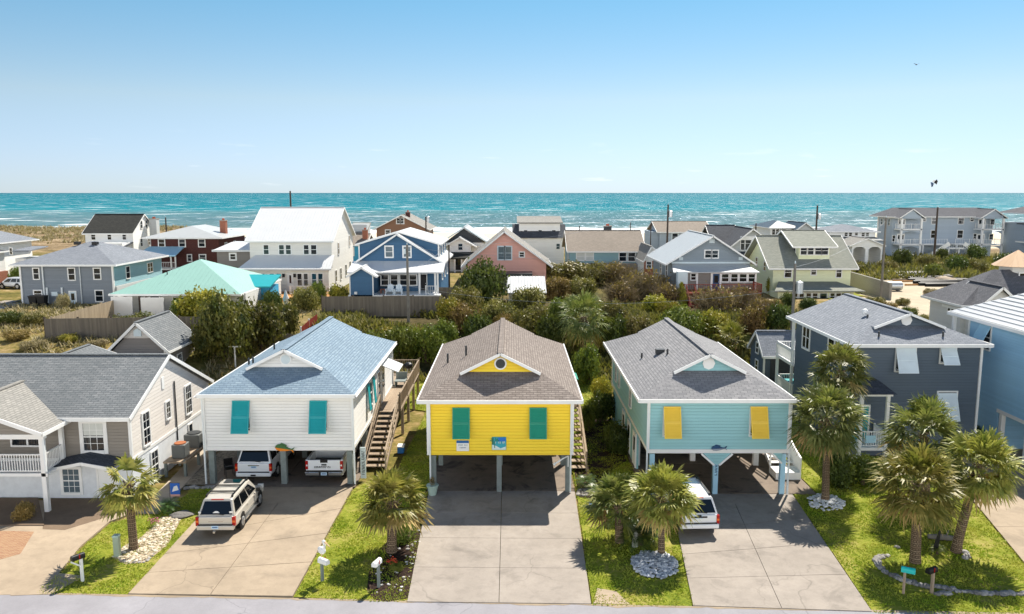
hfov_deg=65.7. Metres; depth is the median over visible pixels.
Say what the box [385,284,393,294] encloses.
adirondack chair
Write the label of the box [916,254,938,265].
shrub
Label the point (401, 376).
deck bench
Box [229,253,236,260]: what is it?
window
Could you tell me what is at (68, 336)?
shrub
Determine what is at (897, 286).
storage tank
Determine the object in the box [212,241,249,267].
grey flat house
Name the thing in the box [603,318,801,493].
aqua house
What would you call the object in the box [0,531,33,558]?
brick patch
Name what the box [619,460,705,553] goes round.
palm tree
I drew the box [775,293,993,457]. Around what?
slate house
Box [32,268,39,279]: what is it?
window
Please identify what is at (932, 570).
mailbox
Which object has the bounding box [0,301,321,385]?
dry grass
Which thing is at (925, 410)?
palm tree
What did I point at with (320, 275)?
window
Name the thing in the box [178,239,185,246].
window
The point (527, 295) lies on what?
shrub
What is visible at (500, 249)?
window
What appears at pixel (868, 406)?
door
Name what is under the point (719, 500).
floor
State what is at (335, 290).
shrub
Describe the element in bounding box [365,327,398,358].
shrub
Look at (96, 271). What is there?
window
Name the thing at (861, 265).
shrub
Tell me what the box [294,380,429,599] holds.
white house lawn
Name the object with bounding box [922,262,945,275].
shrub
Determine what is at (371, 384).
window
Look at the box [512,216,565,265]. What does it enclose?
white dormer house
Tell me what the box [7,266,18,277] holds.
shrub
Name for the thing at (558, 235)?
overhead cable
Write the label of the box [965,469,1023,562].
sky blue house driveway
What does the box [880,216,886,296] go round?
utility pole
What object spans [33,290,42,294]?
window
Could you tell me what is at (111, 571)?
tan house lawn
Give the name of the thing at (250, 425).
window
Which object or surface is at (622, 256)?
window
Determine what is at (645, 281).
shrub
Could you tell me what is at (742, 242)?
window
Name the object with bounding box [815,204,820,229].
utility pole
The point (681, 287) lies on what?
shrub
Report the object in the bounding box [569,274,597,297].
shrub
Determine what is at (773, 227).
white navy roof house
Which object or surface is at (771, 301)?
shrub
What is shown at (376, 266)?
deep blue house
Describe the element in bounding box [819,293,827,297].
door
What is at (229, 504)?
tan suv
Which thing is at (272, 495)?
white house driveway side
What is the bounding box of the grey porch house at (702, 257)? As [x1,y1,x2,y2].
[646,230,761,307]
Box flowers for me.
[375,530,420,592]
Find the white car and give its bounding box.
[0,277,19,288]
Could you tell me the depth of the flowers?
34.45 m
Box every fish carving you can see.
[275,443,293,452]
[711,445,726,450]
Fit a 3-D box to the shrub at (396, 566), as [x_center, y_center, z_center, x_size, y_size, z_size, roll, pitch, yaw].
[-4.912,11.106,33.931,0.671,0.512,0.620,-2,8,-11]
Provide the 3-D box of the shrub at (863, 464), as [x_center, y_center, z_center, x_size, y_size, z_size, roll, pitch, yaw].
[19.602,8.962,43.750,1.963,2.189,1.925,-3,9,-21]
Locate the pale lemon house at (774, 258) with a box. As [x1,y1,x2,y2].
[744,230,865,298]
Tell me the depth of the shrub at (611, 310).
78.03 m
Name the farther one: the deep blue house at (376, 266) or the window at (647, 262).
the window at (647, 262)
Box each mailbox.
[70,552,84,581]
[317,540,329,580]
[371,557,381,587]
[901,566,915,593]
[925,566,937,593]
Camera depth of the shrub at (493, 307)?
78.66 m
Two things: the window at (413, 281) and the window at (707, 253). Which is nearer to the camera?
the window at (413, 281)
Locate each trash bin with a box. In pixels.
[27,295,37,304]
[35,295,48,304]
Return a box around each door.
[68,291,76,303]
[96,468,118,496]
[287,273,293,290]
[381,367,384,401]
[420,274,426,289]
[456,259,460,269]
[622,408,624,427]
[627,418,630,453]
[632,429,636,467]
[712,273,719,288]
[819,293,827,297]
[852,404,870,438]
[896,234,904,242]
[897,219,905,227]
[976,234,984,242]
[977,219,985,227]
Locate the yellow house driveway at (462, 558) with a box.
[407,491,590,603]
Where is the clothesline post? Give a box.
[228,346,237,366]
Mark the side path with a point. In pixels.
(193, 467)
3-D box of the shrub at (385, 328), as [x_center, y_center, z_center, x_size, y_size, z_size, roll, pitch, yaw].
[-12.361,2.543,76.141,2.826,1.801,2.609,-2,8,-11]
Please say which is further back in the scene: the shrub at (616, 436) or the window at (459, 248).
the window at (459, 248)
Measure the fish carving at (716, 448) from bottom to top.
0.330 m
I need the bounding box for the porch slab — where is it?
[0,498,43,525]
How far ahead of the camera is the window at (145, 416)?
43.28 m
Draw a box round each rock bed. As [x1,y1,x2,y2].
[630,550,678,578]
[807,493,845,510]
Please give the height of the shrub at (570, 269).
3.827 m
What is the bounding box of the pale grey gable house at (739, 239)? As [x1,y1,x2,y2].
[702,224,761,254]
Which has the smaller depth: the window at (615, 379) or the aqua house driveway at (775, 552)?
the aqua house driveway at (775, 552)
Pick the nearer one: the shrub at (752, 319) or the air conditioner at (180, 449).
the air conditioner at (180, 449)
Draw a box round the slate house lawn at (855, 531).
[786,420,1023,612]
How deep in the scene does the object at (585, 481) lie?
43.21 m
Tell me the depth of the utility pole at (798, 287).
66.27 m
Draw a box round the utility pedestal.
[112,534,120,557]
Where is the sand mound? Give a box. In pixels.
[935,276,955,279]
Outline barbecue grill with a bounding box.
[404,362,412,373]
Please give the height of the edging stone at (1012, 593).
0.211 m
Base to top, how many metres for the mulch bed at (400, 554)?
0.030 m
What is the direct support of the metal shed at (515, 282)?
on the terrain at (406, 437)
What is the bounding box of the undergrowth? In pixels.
[309,299,803,382]
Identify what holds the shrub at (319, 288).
on the terrain at (406, 437)
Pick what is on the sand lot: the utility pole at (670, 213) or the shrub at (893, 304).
the shrub at (893, 304)
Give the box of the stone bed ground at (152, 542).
[113,516,180,563]
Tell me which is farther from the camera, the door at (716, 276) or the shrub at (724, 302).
the door at (716, 276)
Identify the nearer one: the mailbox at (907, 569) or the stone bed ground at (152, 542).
the mailbox at (907, 569)
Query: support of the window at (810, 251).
in the pale lemon house at (774, 258)
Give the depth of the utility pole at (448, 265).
97.19 m
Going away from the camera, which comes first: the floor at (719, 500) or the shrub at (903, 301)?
the floor at (719, 500)
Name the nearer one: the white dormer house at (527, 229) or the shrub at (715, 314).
the shrub at (715, 314)
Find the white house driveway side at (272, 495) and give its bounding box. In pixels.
[256,487,350,507]
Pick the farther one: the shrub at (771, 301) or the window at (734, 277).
the window at (734, 277)
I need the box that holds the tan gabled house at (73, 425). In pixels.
[0,353,213,511]
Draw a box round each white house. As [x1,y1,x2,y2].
[193,316,419,483]
[239,207,355,301]
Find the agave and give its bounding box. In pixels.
[928,544,946,554]
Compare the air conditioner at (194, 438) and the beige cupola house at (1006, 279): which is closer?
the air conditioner at (194, 438)
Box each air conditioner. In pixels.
[171,441,189,458]
[184,430,202,447]
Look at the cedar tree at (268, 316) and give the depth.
70.79 m
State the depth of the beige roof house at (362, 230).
129.98 m
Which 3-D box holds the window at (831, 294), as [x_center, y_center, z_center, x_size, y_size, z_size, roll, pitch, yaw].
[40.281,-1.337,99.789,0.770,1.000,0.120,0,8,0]
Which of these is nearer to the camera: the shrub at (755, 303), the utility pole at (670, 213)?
the shrub at (755, 303)
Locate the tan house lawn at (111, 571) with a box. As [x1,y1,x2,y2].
[54,489,207,593]
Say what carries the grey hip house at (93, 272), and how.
on the terrain at (406, 437)
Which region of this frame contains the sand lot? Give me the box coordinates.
[860,277,945,315]
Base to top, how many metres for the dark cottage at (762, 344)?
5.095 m
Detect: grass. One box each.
[0,224,194,243]
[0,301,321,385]
[39,381,1023,613]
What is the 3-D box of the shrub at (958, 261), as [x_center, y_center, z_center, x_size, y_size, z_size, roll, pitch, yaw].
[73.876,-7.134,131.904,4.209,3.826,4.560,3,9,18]
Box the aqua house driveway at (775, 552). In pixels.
[678,494,871,611]
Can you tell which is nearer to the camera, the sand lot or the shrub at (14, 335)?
the shrub at (14, 335)
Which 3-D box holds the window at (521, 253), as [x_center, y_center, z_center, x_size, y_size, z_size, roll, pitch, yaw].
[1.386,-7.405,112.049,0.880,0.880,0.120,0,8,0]
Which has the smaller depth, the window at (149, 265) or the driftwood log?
the driftwood log
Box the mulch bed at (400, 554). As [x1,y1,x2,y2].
[367,488,427,601]
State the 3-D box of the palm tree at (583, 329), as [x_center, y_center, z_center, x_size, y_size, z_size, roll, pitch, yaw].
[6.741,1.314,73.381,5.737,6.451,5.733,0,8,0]
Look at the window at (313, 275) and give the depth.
102.97 m
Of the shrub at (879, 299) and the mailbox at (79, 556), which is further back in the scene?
the shrub at (879, 299)
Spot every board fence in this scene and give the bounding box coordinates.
[43,316,293,347]
[50,300,113,318]
[321,295,442,316]
[439,287,452,298]
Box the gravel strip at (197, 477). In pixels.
[185,451,236,484]
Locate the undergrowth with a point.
(362, 321)
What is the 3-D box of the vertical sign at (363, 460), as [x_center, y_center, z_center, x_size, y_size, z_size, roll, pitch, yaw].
[-8.350,8.739,44.525,0.300,1.800,0.073,0,8,0]
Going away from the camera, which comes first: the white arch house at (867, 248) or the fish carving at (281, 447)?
the fish carving at (281, 447)
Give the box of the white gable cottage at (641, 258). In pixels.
[634,242,655,276]
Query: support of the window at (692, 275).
in the grey porch house at (702, 257)
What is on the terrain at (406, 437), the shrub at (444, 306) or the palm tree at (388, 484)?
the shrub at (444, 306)
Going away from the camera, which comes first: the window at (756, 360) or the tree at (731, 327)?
the window at (756, 360)
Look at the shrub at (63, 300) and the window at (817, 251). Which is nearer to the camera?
the shrub at (63, 300)
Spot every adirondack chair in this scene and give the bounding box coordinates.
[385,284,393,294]
[393,284,402,294]
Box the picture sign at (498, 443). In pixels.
[490,437,505,449]
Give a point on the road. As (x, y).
(55, 604)
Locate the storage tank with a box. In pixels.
[891,282,902,290]
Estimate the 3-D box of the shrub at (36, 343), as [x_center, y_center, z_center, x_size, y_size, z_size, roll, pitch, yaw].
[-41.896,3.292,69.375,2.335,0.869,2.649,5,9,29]
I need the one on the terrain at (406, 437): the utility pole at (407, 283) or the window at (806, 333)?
the utility pole at (407, 283)
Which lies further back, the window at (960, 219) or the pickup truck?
the window at (960, 219)
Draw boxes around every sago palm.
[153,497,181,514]
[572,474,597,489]
[611,517,668,552]
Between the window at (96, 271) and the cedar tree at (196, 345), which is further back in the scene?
the window at (96, 271)
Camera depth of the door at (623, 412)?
51.01 m
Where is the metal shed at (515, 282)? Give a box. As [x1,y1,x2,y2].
[507,276,546,308]
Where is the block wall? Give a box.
[850,272,891,299]
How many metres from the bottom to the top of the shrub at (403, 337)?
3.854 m
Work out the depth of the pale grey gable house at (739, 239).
129.30 m
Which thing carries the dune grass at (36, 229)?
on the terrain at (406, 437)
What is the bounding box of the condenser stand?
[163,445,202,476]
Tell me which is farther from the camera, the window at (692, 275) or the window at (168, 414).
the window at (692, 275)
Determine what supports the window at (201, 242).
in the maroon house at (180, 247)
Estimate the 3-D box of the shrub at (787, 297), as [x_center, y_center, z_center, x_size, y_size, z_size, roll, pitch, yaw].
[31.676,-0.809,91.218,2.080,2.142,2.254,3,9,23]
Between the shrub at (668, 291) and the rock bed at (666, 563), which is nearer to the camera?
the rock bed at (666, 563)
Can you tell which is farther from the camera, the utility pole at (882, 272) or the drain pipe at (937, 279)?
the drain pipe at (937, 279)
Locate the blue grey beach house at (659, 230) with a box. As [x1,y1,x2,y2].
[644,221,708,248]
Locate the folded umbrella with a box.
[283,288,288,304]
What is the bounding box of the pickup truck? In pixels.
[305,438,361,477]
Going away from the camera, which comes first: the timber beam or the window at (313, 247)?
the window at (313, 247)
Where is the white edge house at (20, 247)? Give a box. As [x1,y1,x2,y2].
[0,231,47,272]
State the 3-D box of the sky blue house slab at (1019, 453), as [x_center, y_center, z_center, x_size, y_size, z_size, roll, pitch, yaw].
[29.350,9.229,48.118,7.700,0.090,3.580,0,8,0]
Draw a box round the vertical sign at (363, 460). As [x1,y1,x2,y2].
[360,447,365,477]
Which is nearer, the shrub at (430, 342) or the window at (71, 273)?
the shrub at (430, 342)
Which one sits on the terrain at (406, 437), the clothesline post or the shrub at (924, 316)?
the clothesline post
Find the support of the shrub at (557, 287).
on the terrain at (406, 437)
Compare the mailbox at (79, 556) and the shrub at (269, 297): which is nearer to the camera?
the mailbox at (79, 556)
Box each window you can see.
[10,439,38,446]
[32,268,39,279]
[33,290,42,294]
[59,466,83,494]
[67,268,75,280]
[78,422,108,453]
[93,268,101,279]
[94,290,103,301]
[125,266,130,278]
[141,409,151,447]
[147,262,152,272]
[150,447,160,482]
[158,239,165,246]
[165,399,171,420]
[177,352,182,360]
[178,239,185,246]
[184,382,192,415]
[187,254,192,261]
[188,421,192,431]
[198,239,205,246]
[199,254,205,259]
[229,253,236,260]
[248,403,251,431]
[263,244,269,254]
[278,244,284,254]
[285,244,291,254]
[296,273,302,286]
[303,244,309,254]
[303,273,308,286]
[310,244,316,254]
[311,273,316,283]
[317,273,323,285]
[326,402,328,431]
[368,379,372,404]
[377,369,380,396]
[380,274,388,285]
[384,245,393,257]
[390,274,398,285]
[399,274,406,285]
[402,245,411,257]
[409,274,417,285]
[457,243,462,250]
[497,246,504,259]
[504,246,511,259]
[519,251,524,257]
[576,253,584,260]
[585,253,593,260]
[614,365,616,382]
[618,253,626,261]
[618,370,620,387]
[627,253,635,261]
[628,389,631,408]
[646,261,651,268]
[662,407,664,436]
[665,265,667,276]
[671,233,678,239]
[690,273,695,280]
[704,250,711,258]
[712,250,718,258]
[721,273,729,282]
[730,273,738,282]
[738,273,747,282]
[740,236,745,250]
[745,236,751,250]
[747,273,754,282]
[748,409,751,436]
[755,341,758,353]
[755,358,758,369]
[784,270,791,277]
[800,248,807,254]
[801,326,810,351]
[805,292,811,297]
[807,248,814,254]
[810,270,816,275]
[812,292,818,297]
[814,248,821,254]
[821,248,828,254]
[827,338,834,349]
[829,292,835,297]
[835,270,841,277]
[894,348,916,371]
[930,230,934,237]
[931,217,935,223]
[936,391,957,400]
[939,349,943,363]
[957,230,963,237]
[958,217,963,223]
[983,324,992,350]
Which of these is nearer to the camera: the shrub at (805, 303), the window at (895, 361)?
the window at (895, 361)
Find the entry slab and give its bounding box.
[43,498,110,529]
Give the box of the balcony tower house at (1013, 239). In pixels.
[1000,207,1023,255]
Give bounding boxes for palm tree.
[91,453,160,550]
[354,466,433,553]
[556,289,612,348]
[579,472,655,543]
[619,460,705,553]
[701,315,725,339]
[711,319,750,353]
[783,377,873,503]
[808,341,875,458]
[865,437,970,564]
[874,390,965,501]
[931,425,1023,553]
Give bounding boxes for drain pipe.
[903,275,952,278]
[910,277,957,278]
[913,279,962,283]
[915,278,967,279]
[920,281,956,282]
[925,283,953,285]
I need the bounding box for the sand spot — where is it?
[594,588,628,603]
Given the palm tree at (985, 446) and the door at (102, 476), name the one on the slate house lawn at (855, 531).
the palm tree at (985, 446)
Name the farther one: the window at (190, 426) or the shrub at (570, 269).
the shrub at (570, 269)
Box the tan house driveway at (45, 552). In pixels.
[0,500,138,594]
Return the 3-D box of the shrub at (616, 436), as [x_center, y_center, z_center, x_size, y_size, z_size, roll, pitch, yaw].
[6.516,8.094,49.231,2.034,2.386,2.204,-2,9,-15]
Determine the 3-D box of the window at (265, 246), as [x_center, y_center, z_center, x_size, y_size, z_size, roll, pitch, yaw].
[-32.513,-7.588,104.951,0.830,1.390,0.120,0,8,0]
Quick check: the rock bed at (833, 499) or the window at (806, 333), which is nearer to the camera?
the rock bed at (833, 499)
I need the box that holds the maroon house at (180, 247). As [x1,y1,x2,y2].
[141,218,247,273]
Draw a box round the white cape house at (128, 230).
[81,214,159,249]
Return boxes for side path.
[138,450,217,513]
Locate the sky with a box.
[0,0,1023,192]
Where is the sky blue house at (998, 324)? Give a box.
[947,293,1023,461]
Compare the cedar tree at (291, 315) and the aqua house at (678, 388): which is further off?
the cedar tree at (291, 315)
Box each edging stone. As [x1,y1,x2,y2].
[889,573,898,577]
[923,583,929,588]
[1008,590,1015,595]
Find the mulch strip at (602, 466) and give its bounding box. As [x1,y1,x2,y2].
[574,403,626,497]
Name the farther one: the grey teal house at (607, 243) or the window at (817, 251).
the grey teal house at (607, 243)
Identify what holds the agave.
on the slate house lawn at (855, 531)
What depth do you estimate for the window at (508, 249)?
112.02 m
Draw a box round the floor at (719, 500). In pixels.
[651,494,788,508]
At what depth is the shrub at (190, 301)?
80.55 m
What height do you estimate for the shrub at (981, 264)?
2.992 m
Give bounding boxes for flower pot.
[426,477,438,495]
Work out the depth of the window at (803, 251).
103.00 m
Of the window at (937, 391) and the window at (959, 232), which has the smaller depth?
the window at (937, 391)
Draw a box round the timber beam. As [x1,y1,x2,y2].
[893,280,912,281]
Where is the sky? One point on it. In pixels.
(97, 96)
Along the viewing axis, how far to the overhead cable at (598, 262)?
72.08 m
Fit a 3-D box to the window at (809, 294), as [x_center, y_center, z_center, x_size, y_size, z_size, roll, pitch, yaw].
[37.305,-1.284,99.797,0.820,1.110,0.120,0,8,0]
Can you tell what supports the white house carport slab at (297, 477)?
on the terrain at (406, 437)
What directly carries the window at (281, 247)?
in the white house at (296, 247)
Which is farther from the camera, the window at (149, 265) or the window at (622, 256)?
the window at (622, 256)
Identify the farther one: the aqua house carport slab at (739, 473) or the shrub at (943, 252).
the shrub at (943, 252)
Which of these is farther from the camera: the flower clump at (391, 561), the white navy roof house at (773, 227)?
the white navy roof house at (773, 227)
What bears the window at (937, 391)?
in the slate house at (908, 352)
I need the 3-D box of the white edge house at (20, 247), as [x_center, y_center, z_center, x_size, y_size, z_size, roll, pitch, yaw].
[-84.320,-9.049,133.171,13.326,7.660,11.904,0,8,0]
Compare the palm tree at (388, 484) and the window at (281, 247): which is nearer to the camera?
the palm tree at (388, 484)
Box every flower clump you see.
[147,517,158,526]
[386,556,397,568]
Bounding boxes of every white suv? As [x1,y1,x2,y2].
[235,451,295,476]
[665,476,719,528]
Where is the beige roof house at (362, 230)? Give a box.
[352,222,372,260]
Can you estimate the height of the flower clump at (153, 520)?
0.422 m
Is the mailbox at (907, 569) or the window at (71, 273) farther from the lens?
the window at (71, 273)
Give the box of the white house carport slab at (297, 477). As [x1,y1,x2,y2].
[206,412,392,487]
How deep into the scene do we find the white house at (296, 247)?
105.08 m
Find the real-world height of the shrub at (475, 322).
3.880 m
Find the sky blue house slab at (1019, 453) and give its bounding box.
[955,449,1023,468]
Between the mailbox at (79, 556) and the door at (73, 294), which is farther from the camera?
the door at (73, 294)
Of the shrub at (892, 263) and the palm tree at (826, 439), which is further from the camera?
the shrub at (892, 263)
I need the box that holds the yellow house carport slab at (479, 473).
[436,455,574,490]
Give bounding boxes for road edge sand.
[39,593,1023,613]
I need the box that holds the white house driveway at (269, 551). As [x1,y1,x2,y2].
[128,487,352,597]
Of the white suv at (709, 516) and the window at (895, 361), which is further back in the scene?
the window at (895, 361)
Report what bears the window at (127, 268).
in the grey hip house at (93, 272)
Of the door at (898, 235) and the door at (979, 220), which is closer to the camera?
the door at (979, 220)
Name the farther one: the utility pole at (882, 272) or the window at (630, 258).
the window at (630, 258)
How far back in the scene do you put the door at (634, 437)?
46.44 m
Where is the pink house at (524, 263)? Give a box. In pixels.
[461,227,552,285]
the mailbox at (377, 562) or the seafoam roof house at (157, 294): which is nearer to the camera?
the mailbox at (377, 562)
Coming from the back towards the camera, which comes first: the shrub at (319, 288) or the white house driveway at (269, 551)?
the shrub at (319, 288)
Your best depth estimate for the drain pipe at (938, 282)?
113.07 m
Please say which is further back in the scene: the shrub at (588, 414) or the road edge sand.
the shrub at (588, 414)
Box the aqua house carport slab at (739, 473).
[612,418,815,493]
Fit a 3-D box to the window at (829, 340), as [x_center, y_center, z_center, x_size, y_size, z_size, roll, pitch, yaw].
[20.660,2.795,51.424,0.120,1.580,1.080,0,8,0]
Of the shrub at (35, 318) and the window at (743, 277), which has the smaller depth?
the shrub at (35, 318)
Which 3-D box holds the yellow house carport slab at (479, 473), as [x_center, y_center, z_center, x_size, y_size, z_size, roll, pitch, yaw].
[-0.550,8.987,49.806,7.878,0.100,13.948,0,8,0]
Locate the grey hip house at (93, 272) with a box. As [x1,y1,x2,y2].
[8,241,168,303]
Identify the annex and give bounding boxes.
[63,344,114,352]
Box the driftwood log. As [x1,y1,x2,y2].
[927,530,952,540]
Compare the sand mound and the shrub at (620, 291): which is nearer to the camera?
the shrub at (620, 291)
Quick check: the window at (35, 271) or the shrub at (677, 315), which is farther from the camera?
the window at (35, 271)
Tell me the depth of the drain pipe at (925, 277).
118.23 m
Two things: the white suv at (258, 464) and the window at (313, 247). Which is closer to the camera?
the white suv at (258, 464)
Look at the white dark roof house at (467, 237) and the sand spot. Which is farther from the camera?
the white dark roof house at (467, 237)
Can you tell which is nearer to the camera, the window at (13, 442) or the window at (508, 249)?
the window at (13, 442)
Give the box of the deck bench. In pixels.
[394,372,406,386]
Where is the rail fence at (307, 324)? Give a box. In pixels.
[300,314,316,331]
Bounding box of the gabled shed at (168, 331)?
[107,310,194,361]
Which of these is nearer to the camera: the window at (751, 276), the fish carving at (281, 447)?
the fish carving at (281, 447)
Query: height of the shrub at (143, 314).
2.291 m
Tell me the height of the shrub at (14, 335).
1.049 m
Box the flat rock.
[169,510,193,518]
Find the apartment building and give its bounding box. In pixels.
[869,208,1007,255]
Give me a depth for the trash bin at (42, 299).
92.24 m
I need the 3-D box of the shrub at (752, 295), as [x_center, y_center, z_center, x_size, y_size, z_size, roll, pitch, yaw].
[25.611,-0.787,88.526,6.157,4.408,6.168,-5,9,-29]
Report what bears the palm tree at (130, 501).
on the terrain at (406, 437)
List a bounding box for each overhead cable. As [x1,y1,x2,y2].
[408,247,738,266]
[411,286,786,303]
[460,210,665,246]
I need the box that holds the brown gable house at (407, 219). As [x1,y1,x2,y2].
[372,210,436,236]
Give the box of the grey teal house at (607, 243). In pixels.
[562,224,644,275]
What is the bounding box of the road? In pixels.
[0,595,952,613]
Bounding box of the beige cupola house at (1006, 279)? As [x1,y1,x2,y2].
[920,250,1023,334]
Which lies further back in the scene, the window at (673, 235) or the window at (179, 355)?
the window at (673, 235)
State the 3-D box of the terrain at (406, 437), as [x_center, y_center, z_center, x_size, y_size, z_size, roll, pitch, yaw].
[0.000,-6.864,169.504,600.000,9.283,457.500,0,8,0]
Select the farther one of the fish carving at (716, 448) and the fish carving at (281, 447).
the fish carving at (281, 447)
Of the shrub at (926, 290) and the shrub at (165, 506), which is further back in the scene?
the shrub at (926, 290)
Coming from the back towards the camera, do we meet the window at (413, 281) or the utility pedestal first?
the window at (413, 281)
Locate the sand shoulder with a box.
[10,573,80,595]
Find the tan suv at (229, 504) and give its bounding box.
[195,477,263,532]
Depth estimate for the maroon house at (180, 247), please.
122.01 m
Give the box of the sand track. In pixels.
[0,300,24,308]
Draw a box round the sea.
[0,193,1023,232]
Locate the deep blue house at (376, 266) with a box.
[346,227,452,295]
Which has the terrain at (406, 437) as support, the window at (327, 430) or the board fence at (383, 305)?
the board fence at (383, 305)
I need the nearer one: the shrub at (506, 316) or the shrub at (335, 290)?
the shrub at (506, 316)
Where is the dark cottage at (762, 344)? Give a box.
[747,330,795,382]
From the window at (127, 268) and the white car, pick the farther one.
the white car
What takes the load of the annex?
on the terrain at (406, 437)
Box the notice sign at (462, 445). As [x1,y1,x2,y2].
[456,440,468,450]
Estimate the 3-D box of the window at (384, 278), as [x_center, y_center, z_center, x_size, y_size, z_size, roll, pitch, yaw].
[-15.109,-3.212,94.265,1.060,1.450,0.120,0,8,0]
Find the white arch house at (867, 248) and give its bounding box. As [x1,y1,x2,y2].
[817,224,885,264]
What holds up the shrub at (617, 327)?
on the terrain at (406, 437)
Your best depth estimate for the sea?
1100.24 m
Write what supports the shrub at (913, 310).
on the sand lot
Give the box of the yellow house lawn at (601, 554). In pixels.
[571,382,691,605]
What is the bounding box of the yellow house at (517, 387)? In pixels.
[416,318,586,491]
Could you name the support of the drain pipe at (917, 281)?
on the sand lot
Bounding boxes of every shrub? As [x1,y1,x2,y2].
[0,309,24,324]
[0,328,32,341]
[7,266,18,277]
[9,501,37,521]
[14,339,48,350]
[19,312,46,326]
[55,293,70,308]
[56,332,77,342]
[85,338,109,346]
[112,310,156,317]
[169,297,190,316]
[174,284,231,316]
[261,288,282,306]
[290,284,320,311]
[310,279,326,303]
[327,283,349,295]
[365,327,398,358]
[374,325,392,334]
[385,323,420,360]
[390,561,403,572]
[397,521,415,546]
[408,322,447,363]
[433,317,461,341]
[435,295,459,322]
[444,299,482,331]
[447,283,484,308]
[454,255,509,304]
[461,309,492,337]
[478,296,516,321]
[493,311,515,322]
[509,284,546,310]
[509,300,548,334]
[534,309,566,343]
[544,274,571,299]
[546,259,587,279]
[547,296,575,319]
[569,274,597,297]
[571,341,601,387]
[578,260,610,286]
[578,400,595,429]
[588,375,613,396]
[591,388,614,423]
[593,255,642,284]
[595,278,645,303]
[598,419,629,455]
[599,298,629,328]
[599,312,627,352]
[616,263,674,299]
[623,312,652,336]
[641,293,665,311]
[646,281,685,303]
[655,299,680,313]
[658,302,706,334]
[677,281,687,305]
[687,280,744,312]
[694,306,729,334]
[721,281,765,311]
[736,303,768,335]
[737,291,783,323]
[763,298,783,306]
[764,299,790,329]
[765,276,769,293]
[779,292,796,307]
[795,296,817,310]
[817,450,857,490]
[850,451,885,488]
[856,261,864,271]
[865,297,886,302]
[875,258,898,269]
[880,301,898,307]
[889,248,913,265]
[895,297,910,305]
[901,307,918,315]
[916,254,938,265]
[917,314,928,319]
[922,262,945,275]
[923,288,936,293]
[935,248,949,258]
[943,254,969,270]
[966,243,987,258]
[967,258,990,272]
[992,252,1010,262]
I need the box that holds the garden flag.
[169,483,179,495]
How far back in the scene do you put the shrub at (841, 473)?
43.20 m
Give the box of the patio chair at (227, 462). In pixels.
[223,457,234,476]
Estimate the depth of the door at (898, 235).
181.57 m
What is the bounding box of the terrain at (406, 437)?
[0,227,1021,605]
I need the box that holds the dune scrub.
[851,251,1008,279]
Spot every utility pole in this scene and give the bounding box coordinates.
[404,244,409,322]
[425,216,429,231]
[448,243,449,286]
[666,203,672,242]
[790,261,803,329]
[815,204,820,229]
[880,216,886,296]
[933,207,938,260]
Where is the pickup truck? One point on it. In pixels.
(325, 463)
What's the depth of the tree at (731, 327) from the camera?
72.41 m
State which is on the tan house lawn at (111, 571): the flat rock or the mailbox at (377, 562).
the flat rock
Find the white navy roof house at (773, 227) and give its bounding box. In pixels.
[750,220,814,234]
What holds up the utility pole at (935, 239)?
on the terrain at (406, 437)
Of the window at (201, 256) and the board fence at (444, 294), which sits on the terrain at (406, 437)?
the board fence at (444, 294)
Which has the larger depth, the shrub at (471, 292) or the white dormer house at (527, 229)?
the white dormer house at (527, 229)
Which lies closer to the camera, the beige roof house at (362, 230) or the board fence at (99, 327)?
the board fence at (99, 327)
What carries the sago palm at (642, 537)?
on the yellow house lawn at (601, 554)
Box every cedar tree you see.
[188,323,220,361]
[189,285,257,360]
[232,296,287,355]
[273,299,302,334]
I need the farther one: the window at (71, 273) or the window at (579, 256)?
the window at (579, 256)
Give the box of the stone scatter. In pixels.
[576,488,593,495]
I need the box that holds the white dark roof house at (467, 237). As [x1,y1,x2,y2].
[446,224,489,272]
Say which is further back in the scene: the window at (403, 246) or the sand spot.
the window at (403, 246)
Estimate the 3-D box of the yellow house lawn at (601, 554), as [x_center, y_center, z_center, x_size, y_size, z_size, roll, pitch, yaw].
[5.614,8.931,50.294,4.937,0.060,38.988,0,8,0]
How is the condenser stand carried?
on the side path
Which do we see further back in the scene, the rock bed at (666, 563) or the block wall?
the block wall
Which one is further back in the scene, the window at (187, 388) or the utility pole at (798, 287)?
the utility pole at (798, 287)
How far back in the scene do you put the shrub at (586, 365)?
65.94 m
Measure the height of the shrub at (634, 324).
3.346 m
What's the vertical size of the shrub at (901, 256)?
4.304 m
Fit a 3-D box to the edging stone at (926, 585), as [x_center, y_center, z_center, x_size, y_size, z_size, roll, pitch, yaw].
[16.995,11.432,32.486,0.309,0.213,0.414,4,9,25]
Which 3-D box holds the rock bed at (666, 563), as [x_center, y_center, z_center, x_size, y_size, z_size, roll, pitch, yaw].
[6.183,11.097,34.371,2.122,0.231,2.626,0,8,0]
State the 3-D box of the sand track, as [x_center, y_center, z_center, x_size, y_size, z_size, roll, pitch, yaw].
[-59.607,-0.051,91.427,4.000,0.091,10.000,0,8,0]
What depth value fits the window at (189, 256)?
122.14 m
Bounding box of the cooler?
[397,443,404,452]
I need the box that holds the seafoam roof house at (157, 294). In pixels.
[108,259,281,315]
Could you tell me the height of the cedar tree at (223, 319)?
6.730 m
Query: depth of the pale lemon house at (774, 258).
102.92 m

